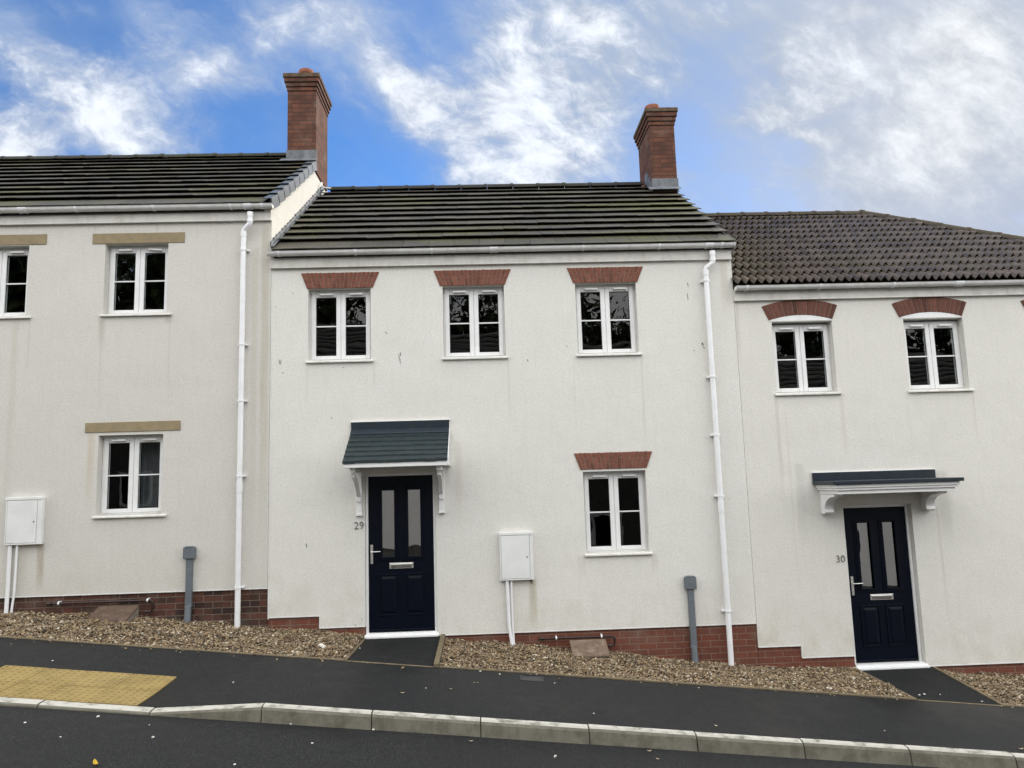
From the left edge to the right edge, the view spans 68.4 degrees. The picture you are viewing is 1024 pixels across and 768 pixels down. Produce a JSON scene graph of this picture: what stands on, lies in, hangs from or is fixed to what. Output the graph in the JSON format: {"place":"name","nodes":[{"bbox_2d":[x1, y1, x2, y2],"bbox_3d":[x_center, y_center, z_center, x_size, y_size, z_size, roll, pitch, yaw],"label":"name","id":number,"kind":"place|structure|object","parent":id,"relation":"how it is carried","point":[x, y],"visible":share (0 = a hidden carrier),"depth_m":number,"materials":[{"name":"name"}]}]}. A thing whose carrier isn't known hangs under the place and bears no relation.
{"place":"outdoors","nodes":[
{"label":"outdoors","id":0,"kind":"place"},
{"bbox_2d":[0,614,363,658],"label":"gravel bed","id":1,"kind":"object","parent":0,"point":[105,635],"visible":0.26,"depth_m":8.47,"materials":[{"name":"gravel"}]},
{"bbox_2d":[88,605,138,624],"bbox_3d":[-4.742,2.820,8.928,0.480,0.326,0.340,-1,-7,-2],"label":"meter box lid","id":2,"kind":"object","parent":1,"relation":"on","point":[125,613],"visible":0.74,"depth_m":8.95,"materials":[{"name":"brown plastic"}]},
{"bbox_2d":[0,634,1023,706],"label":"path edging","id":3,"kind":"object","parent":1,"relation":"on","point":[437,660],"visible":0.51,"depth_m":8.01,"materials":[{"name":"grey concrete"}]},
{"bbox_2d":[348,636,439,665],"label":"path","id":4,"kind":"structure","parent":0,"point":[422,651],"depth_m":8.51,"materials":[{"name":"grey asphalt"}]},
{"bbox_2d":[154,703,725,733],"bbox_3d":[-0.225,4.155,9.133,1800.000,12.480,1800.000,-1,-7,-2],"label":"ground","id":5,"kind":"structure","parent":0,"point":[249,703],"depth_m":9.13,"materials":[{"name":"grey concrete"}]},
{"bbox_2d":[0,68,331,703],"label":"terraced house","id":6,"kind":"structure","parent":5,"relation":"on","point":[135,323],"depth_m":9.56,"materials":[{"name":"paint"}]},
{"bbox_2d":[0,249,30,318],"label":"window","id":7,"kind":"structure","parent":6,"relation":"in","point":[5,254],"depth_m":9.76,"materials":[{"name":"white plastic"}]},
{"bbox_2d":[92,435,165,518],"bbox_3d":[-4.745,1.147,9.554,0.895,1.088,0.415,-1,-7,-2],"label":"window","id":8,"kind":"structure","parent":6,"relation":"in","point":[152,445],"depth_m":9.52,"materials":[{"name":"white plastic"}]},
{"bbox_2d":[99,246,171,316],"bbox_3d":[-4.825,-1.334,9.773,0.900,0.961,0.205,-1,-7,-2],"label":"window","id":9,"kind":"structure","parent":6,"relation":"in","point":[141,252],"depth_m":9.81,"materials":[{"name":"white plastic"}]},
{"bbox_2d":[267,103,758,735],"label":"terraced house","id":10,"kind":"structure","parent":5,"relation":"on","point":[511,413],"depth_m":9.64,"materials":[{"name":"white paint"}]},
{"bbox_2d":[306,290,372,362],"bbox_3d":[-2.222,-0.748,9.782,0.855,0.976,0.205,-1,-7,-2],"label":"window","id":11,"kind":"structure","parent":10,"relation":"in","point":[340,296],"depth_m":9.82,"materials":[{"name":"white plastic"}]},
{"bbox_2d":[364,472,438,638],"bbox_3d":[-1.381,2.115,9.396,0.905,1.997,0.173,-1,-7,-2],"label":"door","id":12,"kind":"structure","parent":10,"relation":"in","point":[401,571],"depth_m":9.41,"materials":[{"name":"blue"}]},
{"bbox_2d":[442,287,507,359],"bbox_3d":[-0.491,-0.793,9.845,0.852,0.976,0.205,-1,-7,-2],"label":"window","id":13,"kind":"structure","parent":10,"relation":"in","point":[473,293],"depth_m":9.88,"materials":[{"name":"white plastic"}]},
{"bbox_2d":[575,284,641,356],"bbox_3d":[1.242,-0.838,9.908,0.854,0.976,0.205,-1,-7,-2],"label":"window","id":14,"kind":"structure","parent":10,"relation":"in","point":[603,290],"depth_m":9.95,"materials":[{"name":"white plastic"}]},
{"bbox_2d":[583,470,652,556],"bbox_3d":[1.317,1.636,9.584,0.852,1.052,0.205,-1,-7,-2],"label":"window","id":15,"kind":"structure","parent":10,"relation":"in","point":[614,511],"depth_m":9.62,"materials":[{"name":"white plastic"}]},
{"bbox_2d":[703,209,1023,752],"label":"terraced house","id":16,"kind":"structure","parent":5,"relation":"on","point":[881,365],"depth_m":9.76,"materials":[{"name":"white paint"}]},
{"bbox_2d":[772,324,841,395],"bbox_3d":[3.831,-0.321,9.925,0.872,0.958,0.205,-1,-7,-2],"label":"window","id":17,"kind":"structure","parent":16,"relation":"in","point":[798,331],"depth_m":9.97,"materials":[{"name":"white plastic"}]},
{"bbox_2d":[842,504,929,670],"bbox_3d":[4.696,2.547,9.553,0.910,2.010,0.200,-1,-7,-2],"label":"door","id":18,"kind":"structure","parent":16,"relation":"in","point":[884,612],"depth_m":9.59,"materials":[{"name":"blue"}]},
{"bbox_2d":[903,321,974,392],"bbox_3d":[5.591,-0.365,9.989,0.872,0.962,0.205,-1,-7,-2],"label":"window","id":19,"kind":"structure","parent":16,"relation":"in","point":[930,356],"depth_m":10.03,"materials":[{"name":"white plastic"}]},
{"bbox_2d":[0,706,937,767],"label":"road","id":20,"kind":"structure","parent":0,"point":[104,740],"depth_m":5.83,"materials":[{"name":"black asphalt"}]},
{"bbox_2d":[0,697,1023,767],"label":"kerb","id":21,"kind":"structure","parent":20,"relation":"on","point":[684,740],"depth_m":6.35,"materials":[{"name":"concrete"}]},
{"bbox_2d":[0,637,1023,752],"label":"pavement","id":22,"kind":"structure","parent":0,"point":[204,678],"depth_m":7.22,"materials":[{"name":"grey asphalt"}]},
{"bbox_2d":[0,665,176,705],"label":"tactile paving","id":23,"kind":"structure","parent":22,"relation":"on","point":[82,686],"depth_m":6.76,"materials":[{"name":"yellow concrete"}]},
{"bbox_2d":[520,676,543,681],"bbox_3d":[0.205,3.049,7.771,0.240,0.052,0.170,-1,-7,-2],"label":"stopcock cover","id":24,"kind":"object","parent":22,"relation":"on","point":[530,678],"visible":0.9,"depth_m":7.76,"materials":[{"name":"metal"}]},
{"bbox_2d":[0,0,1023,235],"label":"sky","id":25,"kind":"structure","parent":0,"point":[903,108],"materials":[{"name":"blue"}]},
{"bbox_2d":[864,667,999,704],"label":"path","id":26,"kind":"structure","parent":0,"point":[931,683],"depth_m":8.69,"materials":[{"name":"grey asphalt"}]},
{"bbox_2d":[960,675,1023,702],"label":"gravel bed","id":27,"kind":"object","parent":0,"point":[999,689],"visible":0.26,"depth_m":8.80,"materials":[{"name":"gravel"}]},
{"bbox_2d":[0,610,1023,707],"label":"gravel","id":28,"kind":"structure","parent":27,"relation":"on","point":[23,625],"depth_m":8.58,"materials":[{"name":"gravel"}]},
{"bbox_2d":[570,639,609,659],"bbox_3d":[0.937,3.265,9.082,0.445,0.299,0.310,-1,-7,-2],"label":"meter box lid","id":29,"kind":"object","parent":28,"relation":"on","point":[597,648],"visible":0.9,"depth_m":9.07,"materials":[{"name":"brown plastic"}]}
]}

